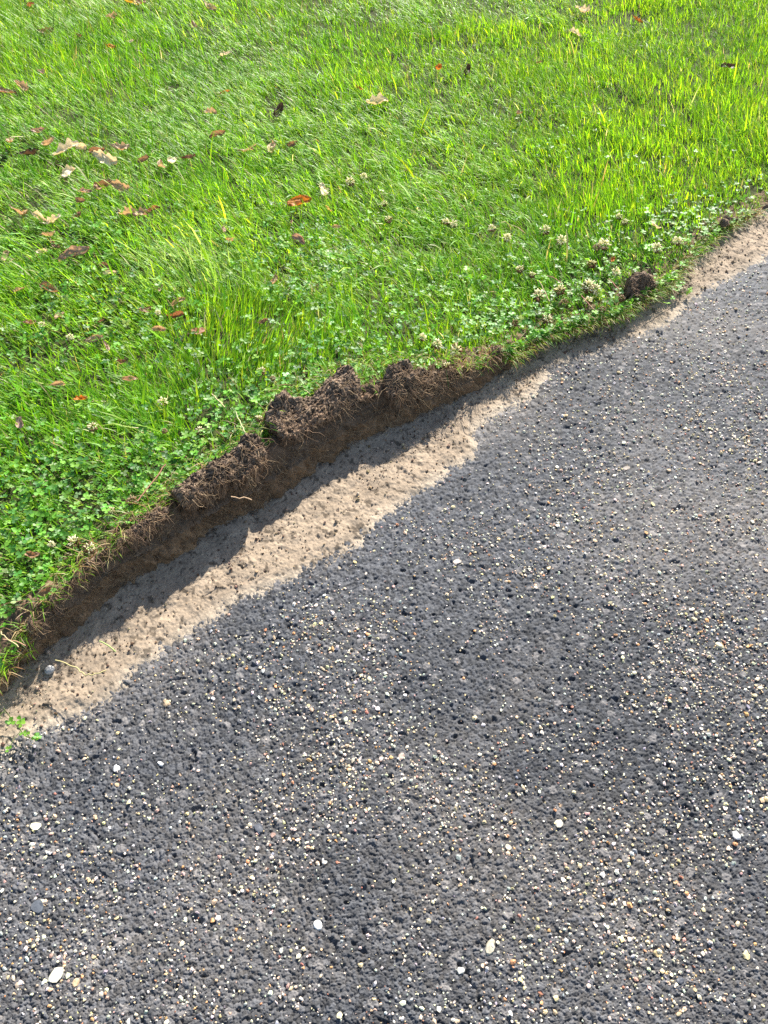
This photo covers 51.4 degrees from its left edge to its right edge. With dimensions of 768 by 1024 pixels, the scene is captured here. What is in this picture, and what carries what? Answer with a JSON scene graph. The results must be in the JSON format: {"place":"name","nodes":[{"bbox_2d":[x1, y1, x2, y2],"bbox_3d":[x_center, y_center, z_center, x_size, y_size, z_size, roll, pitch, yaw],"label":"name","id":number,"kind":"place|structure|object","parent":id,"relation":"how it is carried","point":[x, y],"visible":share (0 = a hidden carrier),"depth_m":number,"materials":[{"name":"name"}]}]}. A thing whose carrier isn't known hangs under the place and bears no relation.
{"place":"outdoors","nodes":[
{"label":"outdoors","id":0,"kind":"place"},
{"bbox_2d":[0,253,767,1023],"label":"road","id":1,"kind":"structure","parent":0,"point":[520,677],"depth_m":1.29,"materials":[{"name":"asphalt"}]},
{"bbox_2d":[0,708,41,751],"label":"clover sprig","id":2,"kind":"object","parent":1,"relation":"on","point":[24,733],"visible":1,"depth_m":1.30,"materials":[{"name":"plant"}]},
{"bbox_2d":[30,823,40,829],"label":"stone","id":3,"kind":"object","parent":1,"relation":"on","point":[35,826],"visible":1,"depth_m":1.22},
{"bbox_2d":[31,900,43,913],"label":"stone","id":4,"kind":"object","parent":1,"relation":"on","point":[37,906],"visible":1,"depth_m":1.15,"materials":[{"name":"stone"}]},
{"bbox_2d":[47,967,63,982],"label":"stone","id":5,"kind":"object","parent":1,"relation":"on","point":[55,975],"visible":1,"depth_m":1.09,"materials":[{"name":"stone"}]},
{"bbox_2d":[72,978,78,987],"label":"stone","id":6,"kind":"object","parent":1,"relation":"on","point":[75,983],"visible":1,"depth_m":1.09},
{"bbox_2d":[253,823,262,832],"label":"stone","id":7,"kind":"object","parent":1,"relation":"on","point":[258,827],"visible":1,"depth_m":1.22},
{"bbox_2d":[313,920,321,929],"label":"stone","id":8,"kind":"object","parent":1,"relation":"on","point":[317,924],"visible":1,"depth_m":1.14,"materials":[{"name":"stone"}]},
{"bbox_2d":[457,967,464,973],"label":"stone","id":9,"kind":"object","parent":1,"relation":"on","point":[460,970],"visible":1,"depth_m":1.10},
{"bbox_2d":[485,939,494,955],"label":"stone","id":10,"kind":"object","parent":1,"relation":"on","point":[489,949],"visible":1,"depth_m":1.12,"materials":[{"name":"stone"}]},
{"bbox_2d":[553,820,562,827],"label":"stone","id":11,"kind":"object","parent":1,"relation":"on","point":[559,823],"visible":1,"depth_m":1.23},
{"bbox_2d":[676,977,683,983],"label":"stone","id":12,"kind":"object","parent":1,"relation":"on","point":[680,980],"visible":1,"depth_m":1.09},
{"bbox_2d":[732,831,740,839],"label":"stone","id":13,"kind":"object","parent":1,"relation":"on","point":[736,835],"visible":1,"depth_m":1.22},
{"bbox_2d":[742,950,749,960],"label":"stone","id":14,"kind":"object","parent":1,"relation":"on","point":[745,955],"visible":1,"depth_m":1.11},
{"bbox_2d":[0,0,767,695],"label":"lawn","id":15,"kind":"structure","parent":0,"point":[184,534],"depth_m":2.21,"materials":[{"name":"plant"}]},
{"bbox_2d":[0,87,15,92],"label":"dead leaf","id":16,"kind":"object","parent":15,"relation":"on","point":[6,90],"visible":1,"depth_m":2.72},
{"bbox_2d":[6,203,27,215],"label":"dead leaf","id":17,"kind":"object","parent":15,"relation":"on","point":[23,212],"visible":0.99,"depth_m":2.21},
{"bbox_2d":[15,415,23,427],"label":"dead leaf","id":18,"kind":"object","parent":15,"relation":"on","point":[19,422],"visible":1,"depth_m":1.67,"materials":[{"name":"plant"}]},
{"bbox_2d":[14,79,28,90],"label":"dead leaf","id":19,"kind":"object","parent":15,"relation":"on","point":[22,86],"visible":0.94,"depth_m":2.75,"materials":[{"name":"plant"}]},
{"bbox_2d":[15,149,38,154],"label":"dead leaf","id":20,"kind":"object","parent":15,"relation":"on","point":[29,151],"visible":1,"depth_m":2.43,"materials":[{"name":"plant"}]},
{"bbox_2d":[6,612,53,665],"bbox_3d":[-0.610,0.216,1.358,0.058,0.093,0.110,28,56,22],"label":"turf clod","id":21,"kind":"object","parent":15,"relation":"on","point":[30,626],"visible":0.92,"depth_m":1.36,"materials":[{"name":"soil"}]},
{"bbox_2d":[24,551,39,557],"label":"dead leaf","id":22,"kind":"object","parent":15,"relation":"on","point":[30,554],"visible":1,"depth_m":1.43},
{"bbox_2d":[28,127,44,132],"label":"dead leaf","id":23,"kind":"object","parent":15,"relation":"on","point":[38,130],"visible":1,"depth_m":2.52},
{"bbox_2d":[32,210,45,222],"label":"dead leaf","id":24,"kind":"object","parent":15,"relation":"on","point":[35,213],"visible":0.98,"depth_m":2.19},
{"bbox_2d":[35,585,51,595],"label":"dead leaf","id":25,"kind":"object","parent":15,"relation":"on","point":[45,591],"visible":1,"depth_m":1.38,"materials":[{"name":"plant"}]},
{"bbox_2d":[37,136,53,145],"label":"dead leaf","id":26,"kind":"object","parent":15,"relation":"on","point":[49,141],"visible":1,"depth_m":2.47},
{"bbox_2d":[40,26,52,33],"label":"dead leaf","id":27,"kind":"object","parent":15,"relation":"on","point":[42,30],"visible":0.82,"depth_m":3.13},
{"bbox_2d":[35,281,58,291],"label":"dead leaf","id":28,"kind":"object","parent":15,"relation":"on","point":[44,283],"visible":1,"depth_m":1.98,"materials":[{"name":"plant"}]},
{"bbox_2d":[39,230,54,235],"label":"dead leaf","id":29,"kind":"object","parent":15,"relation":"on","point":[51,233],"visible":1,"depth_m":2.13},
{"bbox_2d":[43,214,59,223],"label":"dead leaf","id":30,"kind":"object","parent":15,"relation":"on","point":[53,218],"visible":1,"depth_m":2.17,"materials":[{"name":"plant"}]},
{"bbox_2d":[47,540,55,561],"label":"clover flower","id":31,"kind":"object","parent":15,"relation":"on","point":[51,545],"visible":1,"depth_m":1.44,"materials":[{"name":"white plant"}]},
{"bbox_2d":[50,238,59,248],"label":"dead leaf","id":32,"kind":"object","parent":15,"relation":"on","point":[57,246],"visible":0.94,"depth_m":2.11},
{"bbox_2d":[46,380,64,385],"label":"dead leaf","id":33,"kind":"object","parent":15,"relation":"on","point":[55,383],"visible":1,"depth_m":1.74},
{"bbox_2d":[48,137,78,155],"bbox_3d":[-0.987,-1.117,2.449,0.103,0.035,0.051,-19,53,-15],"label":"dead leaf","id":34,"kind":"object","parent":15,"relation":"on","point":[68,144],"visible":1,"depth_m":2.46,"materials":[{"name":"plant"}]},
{"bbox_2d":[58,164,75,177],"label":"dead leaf","id":35,"kind":"object","parent":15,"relation":"on","point":[67,170],"visible":1,"depth_m":2.37,"materials":[{"name":"plant"}]},
{"bbox_2d":[51,245,89,261],"bbox_3d":[-0.814,-0.672,2.071,0.101,0.033,0.023,-12,51,-10],"label":"dead leaf","id":36,"kind":"object","parent":15,"relation":"on","point":[72,249],"visible":1,"depth_m":2.07,"materials":[{"name":"plant"}]},
{"bbox_2d":[67,535,83,549],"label":"clover flower","id":37,"kind":"object","parent":15,"relation":"on","point":[70,540],"visible":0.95,"depth_m":1.43,"materials":[{"name":"white plant"}]},
{"bbox_2d":[73,196,84,202],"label":"dead leaf","id":38,"kind":"object","parent":15,"relation":"on","point":[78,199],"visible":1,"depth_m":2.25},
{"bbox_2d":[71,395,87,399],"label":"dead leaf","id":39,"kind":"object","parent":15,"relation":"on","point":[80,397],"visible":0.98,"depth_m":1.71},
{"bbox_2d":[74,142,86,149],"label":"dead leaf","id":40,"kind":"object","parent":15,"relation":"on","point":[81,146],"visible":0.92,"depth_m":2.48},
{"bbox_2d":[80,542,94,558],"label":"clover flower","id":41,"kind":"object","parent":15,"relation":"on","point":[90,548],"visible":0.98,"depth_m":1.42,"materials":[{"name":"white plant"}]},
{"bbox_2d":[86,422,97,432],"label":"clover flower","id":42,"kind":"object","parent":15,"relation":"on","point":[91,425],"visible":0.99,"depth_m":1.63,"materials":[{"name":"white plant"}]},
{"bbox_2d":[83,334,103,342],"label":"dead leaf","id":43,"kind":"object","parent":15,"relation":"on","point":[91,338],"visible":1,"depth_m":1.85,"materials":[{"name":"plant"}]},
{"bbox_2d":[85,146,104,152],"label":"dead leaf","id":44,"kind":"object","parent":15,"relation":"on","point":[91,149],"visible":0.77,"depth_m":2.46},
{"bbox_2d":[93,179,110,189],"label":"dead leaf","id":45,"kind":"object","parent":15,"relation":"on","point":[97,186],"visible":0.98,"depth_m":2.31,"materials":[{"name":"plant"}]},
{"bbox_2d":[89,149,117,165],"bbox_3d":[-0.856,-1.077,2.428,0.086,0.043,0.037,0,50,0],"label":"dead leaf","id":46,"kind":"object","parent":15,"relation":"on","point":[102,157],"visible":1,"depth_m":2.43,"materials":[{"name":"plant"}]},
{"bbox_2d":[38,504,173,615],"bbox_3d":[-0.496,0.085,1.438,0.081,0.085,0.305,34,58,25],"label":"turf clod","id":47,"kind":"object","parent":15,"relation":"on","point":[139,533],"visible":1,"depth_m":1.46,"materials":[{"name":"soil"}]},
{"bbox_2d":[107,179,129,191],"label":"dead leaf","id":48,"kind":"object","parent":15,"relation":"on","point":[114,183],"visible":0.9,"depth_m":2.30,"materials":[{"name":"plant"}]},
{"bbox_2d":[108,141,129,149],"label":"dead leaf","id":49,"kind":"object","parent":15,"relation":"on","point":[121,146],"visible":1,"depth_m":2.48,"materials":[{"name":"plant"}]},
{"bbox_2d":[117,205,133,215],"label":"dead leaf","id":50,"kind":"object","parent":15,"relation":"on","point":[126,212],"visible":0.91,"depth_m":2.21,"materials":[{"name":"plant"}]},
{"bbox_2d":[119,375,137,380],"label":"dead leaf","id":51,"kind":"object","parent":15,"relation":"on","point":[125,378],"visible":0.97,"depth_m":1.74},
{"bbox_2d":[125,495,136,505],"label":"clover flower","id":52,"kind":"object","parent":15,"relation":"on","point":[131,502],"visible":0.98,"depth_m":1.49,"materials":[{"name":"brown plant"}]},
{"bbox_2d":[132,207,150,215],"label":"dead leaf","id":53,"kind":"object","parent":15,"relation":"on","point":[141,210],"visible":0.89,"depth_m":2.21,"materials":[{"name":"plant"}]},
{"bbox_2d":[134,155,148,162],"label":"dead leaf","id":54,"kind":"object","parent":15,"relation":"on","point":[143,158],"visible":0.98,"depth_m":2.43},
{"bbox_2d":[136,306,152,312],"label":"dead leaf","id":55,"kind":"object","parent":15,"relation":"on","point":[149,308],"visible":1,"depth_m":1.92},
{"bbox_2d":[137,464,165,501],"bbox_3d":[-0.439,-0.056,1.509,0.005,0.005,0.101,16,52,13],"label":"dry stem","id":56,"kind":"object","parent":15,"relation":"on","point":[151,482],"visible":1,"depth_m":1.51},
{"bbox_2d":[149,325,165,330],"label":"dead leaf","id":57,"kind":"object","parent":15,"relation":"on","point":[155,328],"visible":0.86,"depth_m":1.87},
{"bbox_2d":[167,156,176,162],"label":"dead leaf","id":58,"kind":"object","parent":15,"relation":"on","point":[170,159],"visible":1,"depth_m":2.44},
{"bbox_2d":[164,311,183,317],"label":"dead leaf","id":59,"kind":"object","parent":15,"relation":"on","point":[179,314],"visible":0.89,"depth_m":1.91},
{"bbox_2d":[168,297,184,305],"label":"dead leaf","id":60,"kind":"object","parent":15,"relation":"on","point":[176,301],"visible":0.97,"depth_m":1.95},
{"bbox_2d":[189,327,206,334],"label":"dead leaf","id":61,"kind":"object","parent":15,"relation":"on","point":[201,329],"visible":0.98,"depth_m":1.87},
{"bbox_2d":[194,426,204,442],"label":"clover flower","id":62,"kind":"object","parent":15,"relation":"on","point":[199,428],"visible":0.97,"depth_m":1.62,"materials":[{"name":"white plant"}]},
{"bbox_2d":[201,107,216,114],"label":"dead leaf","id":63,"kind":"object","parent":15,"relation":"on","point":[207,110],"visible":0.98,"depth_m":2.69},
{"bbox_2d":[204,0,216,10],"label":"dead leaf","id":64,"kind":"object","parent":15,"relation":"on","point":[211,7],"visible":1,"depth_m":3.35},
{"bbox_2d":[205,130,225,137],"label":"dead leaf","id":65,"kind":"object","parent":15,"relation":"on","point":[217,132],"visible":0.98,"depth_m":2.56,"materials":[{"name":"plant"}]},
{"bbox_2d":[169,429,280,527],"bbox_3d":[-0.297,-0.057,1.548,0.132,0.106,0.244,36,59,26],"label":"turf clod","id":66,"kind":"object","parent":15,"relation":"on","point":[241,466],"visible":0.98,"depth_m":1.54,"materials":[{"name":"soil"}]},
{"bbox_2d":[233,144,255,151],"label":"dead leaf","id":67,"kind":"object","parent":15,"relation":"on","point":[252,147],"visible":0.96,"depth_m":2.51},
{"bbox_2d":[267,140,275,152],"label":"dead leaf","id":68,"kind":"object","parent":15,"relation":"on","point":[272,146],"visible":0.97,"depth_m":2.52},
{"bbox_2d":[273,102,283,116],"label":"dead leaf","id":69,"kind":"object","parent":15,"relation":"on","point":[280,107],"visible":0.98,"depth_m":2.70,"materials":[{"name":"plant"}]},
{"bbox_2d":[283,195,311,205],"bbox_3d":[-0.250,-0.892,2.289,0.083,0.018,0.033,-19,53,-16],"label":"dead leaf","id":70,"kind":"object","parent":15,"relation":"on","point":[296,200],"visible":0.99,"depth_m":2.29,"materials":[{"name":"plant"}]},
{"bbox_2d":[290,233,304,244],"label":"dead leaf","id":71,"kind":"object","parent":15,"relation":"on","point":[297,236],"visible":1,"depth_m":2.15,"materials":[{"name":"plant"}]},
{"bbox_2d":[263,365,379,451],"bbox_3d":[-0.143,-0.219,1.662,0.279,0.083,0.146,-34,58,-25],"label":"turf clod","id":72,"kind":"object","parent":15,"relation":"on","point":[331,399],"visible":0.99,"depth_m":1.65,"materials":[{"name":"soil"}]},
{"bbox_2d":[319,182,328,195],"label":"dead leaf","id":73,"kind":"object","parent":15,"relation":"on","point":[321,185],"visible":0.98,"depth_m":2.35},
{"bbox_2d":[345,176,357,192],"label":"clover flower","id":74,"kind":"object","parent":15,"relation":"on","point":[351,182],"visible":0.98,"depth_m":2.37,"materials":[{"name":"white plant"}]},
{"bbox_2d":[361,92,387,104],"bbox_3d":[-0.029,-1.420,2.749,0.093,0.031,0.038,-19,53,-15],"label":"dead leaf","id":75,"kind":"object","parent":15,"relation":"on","point":[379,98],"visible":0.98,"depth_m":2.76,"materials":[{"name":"plant"}]},
{"bbox_2d":[0,212,751,692],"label":"roots","id":76,"kind":"object","parent":15,"relation":"hanging from","point":[376,410],"visible":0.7,"depth_m":1.61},
{"bbox_2d":[0,101,767,672],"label":"clover","id":77,"kind":"object","parent":15,"relation":"on","point":[534,335],"visible":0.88,"depth_m":1.83,"materials":[{"name":"plant"}]},
{"bbox_2d":[0,205,767,695],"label":"soil edge","id":78,"kind":"object","parent":15,"relation":"on","point":[564,333],"visible":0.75,"depth_m":1.77,"materials":[{"name":"brown soil"}]},
{"bbox_2d":[418,333,426,343],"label":"clover flower","id":79,"kind":"object","parent":15,"relation":"on","point":[422,338],"visible":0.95,"depth_m":1.83,"materials":[{"name":"white plant"}]},
{"bbox_2d":[377,349,485,417],"bbox_3d":[0.105,-0.294,1.758,0.292,0.135,0.124,-18,52,-15],"label":"turf clod","id":80,"kind":"object","parent":15,"relation":"on","point":[403,380],"visible":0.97,"depth_m":1.75,"materials":[{"name":"soil"}]},
{"bbox_2d":[430,339,441,353],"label":"clover flower","id":81,"kind":"object","parent":15,"relation":"on","point":[437,342],"visible":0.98,"depth_m":1.82,"materials":[{"name":"white plant"}]},
{"bbox_2d":[449,342,463,357],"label":"clover flower","id":82,"kind":"object","parent":15,"relation":"on","point":[459,350],"visible":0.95,"depth_m":1.80,"materials":[{"name":"white plant"}]},
{"bbox_2d":[487,224,495,239],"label":"clover flower","id":83,"kind":"object","parent":15,"relation":"on","point":[491,226],"visible":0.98,"depth_m":2.21,"materials":[{"name":"white plant"}]},
{"bbox_2d":[477,338,511,380],"bbox_3d":[0.251,-0.356,1.856,0.065,0.089,0.130,35,58,25],"label":"turf clod","id":84,"kind":"object","parent":15,"relation":"on","point":[491,350],"visible":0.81,"depth_m":1.85,"materials":[{"name":"soil"}]},
{"bbox_2d":[502,233,510,243],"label":"clover flower","id":85,"kind":"object","parent":15,"relation":"on","point":[506,240],"visible":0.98,"depth_m":2.17,"materials":[{"name":"white plant"}]},
{"bbox_2d":[531,289,545,302],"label":"clover flower","id":86,"kind":"object","parent":15,"relation":"on","point":[537,298],"visible":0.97,"depth_m":1.99,"materials":[{"name":"white plant"}]},
{"bbox_2d":[539,226,550,236],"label":"clover flower","id":87,"kind":"object","parent":15,"relation":"on","point":[545,229],"visible":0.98,"depth_m":2.20,"materials":[{"name":"white plant"}]},
{"bbox_2d":[541,313,551,323],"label":"clover flower","id":88,"kind":"object","parent":15,"relation":"on","point":[549,318],"visible":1,"depth_m":1.94,"materials":[{"name":"white plant"}]},
{"bbox_2d":[553,285,565,297],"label":"clover flower","id":89,"kind":"object","parent":15,"relation":"on","point":[560,287],"visible":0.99,"depth_m":2.01,"materials":[{"name":"white plant"}]},
{"bbox_2d":[556,234,565,247],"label":"clover flower","id":90,"kind":"object","parent":15,"relation":"on","point":[560,242],"visible":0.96,"depth_m":2.16,"materials":[{"name":"white plant"}]},
{"bbox_2d":[559,299,568,314],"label":"clover flower","id":91,"kind":"object","parent":15,"relation":"on","point":[562,301],"visible":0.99,"depth_m":1.97,"materials":[{"name":"brown plant"}]},
{"bbox_2d":[568,27,581,36],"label":"dead leaf","id":92,"kind":"object","parent":15,"relation":"on","point":[573,30],"visible":1,"depth_m":3.19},
{"bbox_2d":[574,3,590,12],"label":"dead leaf","id":93,"kind":"object","parent":15,"relation":"on","point":[583,8],"visible":1,"depth_m":3.35,"materials":[{"name":"plant"}]},
{"bbox_2d":[580,279,594,294],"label":"clover flower","id":94,"kind":"object","parent":15,"relation":"on","point":[585,288],"visible":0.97,"depth_m":2.02,"materials":[{"name":"white plant"}]},
{"bbox_2d":[584,296,592,309],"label":"clover flower","id":95,"kind":"object","parent":15,"relation":"on","point":[589,300],"visible":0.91,"depth_m":1.98,"materials":[{"name":"white plant"}]},
{"bbox_2d":[586,259,596,278],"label":"clover flower","id":96,"kind":"object","parent":15,"relation":"on","point":[593,262],"visible":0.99,"depth_m":2.08,"materials":[{"name":"brown plant"}]},
{"bbox_2d":[582,283,600,298],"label":"clover flower","id":97,"kind":"object","parent":15,"relation":"on","point":[595,291],"visible":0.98,"depth_m":2.01,"materials":[{"name":"white plant"}]},
{"bbox_2d":[593,243,600,258],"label":"clover flower","id":98,"kind":"object","parent":15,"relation":"on","point":[595,248],"visible":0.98,"depth_m":2.14,"materials":[{"name":"beige plant"}]},
{"bbox_2d":[597,238,610,250],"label":"clover flower","id":99,"kind":"object","parent":15,"relation":"on","point":[603,242],"visible":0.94,"depth_m":2.14,"materials":[{"name":"white plant"}]},
{"bbox_2d":[611,266,621,278],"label":"clover flower","id":100,"kind":"object","parent":15,"relation":"on","point":[616,273],"visible":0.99,"depth_m":2.06,"materials":[{"name":"white plant"}]},
{"bbox_2d":[620,263,667,310],"bbox_3d":[0.656,-0.575,2.038,0.183,0.107,0.089,-34,58,-25],"label":"turf clod","id":101,"kind":"object","parent":15,"relation":"on","point":[636,282],"visible":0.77,"depth_m":2.03,"materials":[{"name":"soil"}]},
{"bbox_2d":[650,242,661,254],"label":"clover flower","id":102,"kind":"object","parent":15,"relation":"on","point":[656,246],"visible":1,"depth_m":2.14,"materials":[{"name":"white plant"}]},
{"bbox_2d":[672,236,682,246],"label":"clover flower","id":103,"kind":"object","parent":15,"relation":"on","point":[678,243],"visible":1,"depth_m":2.17,"materials":[{"name":"white plant"}]},
{"bbox_2d":[715,210,738,233],"bbox_3d":[0.975,-0.826,2.279,0.050,0.064,0.091,29,56,22],"label":"turf clod","id":104,"kind":"object","parent":15,"relation":"on","point":[724,221],"visible":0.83,"depth_m":2.27,"materials":[{"name":"soil"}]},
{"bbox_2d":[720,62,737,68],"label":"dead leaf","id":105,"kind":"object","parent":15,"relation":"on","point":[730,65],"visible":0.91,"depth_m":2.96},
{"bbox_2d":[0,208,767,759],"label":"dirt strip","id":106,"kind":"object","parent":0,"point":[336,484],"visible":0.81,"depth_m":1.59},
{"bbox_2d":[44,665,54,674],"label":"pebble","id":107,"kind":"object","parent":106,"relation":"on","point":[49,669],"visible":1,"depth_m":1.38,"materials":[{"name":"stone"}]},
{"bbox_2d":[55,660,106,675],"bbox_3d":[-0.514,0.265,1.344,0.094,0.005,0.018,9,51,8],"label":"dry stem","id":108,"kind":"object","parent":106,"relation":"on","point":[79,670],"visible":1,"depth_m":1.34,"materials":[{"name":"plant"}]},
{"bbox_2d":[0,211,767,750],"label":"soil crumbs","id":109,"kind":"object","parent":106,"relation":"on","point":[354,491],"visible":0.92,"depth_m":1.69,"materials":[{"name":"soil"}]},
{"bbox_2d":[650,281,692,302],"bbox_3d":[0.745,-0.562,2.062,0.178,0.040,0.064,-33,57,-25],"label":"clover sprig","id":110,"kind":"object","parent":106,"relation":"on","point":[686,292],"visible":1,"depth_m":2.08,"materials":[{"name":"plant"}]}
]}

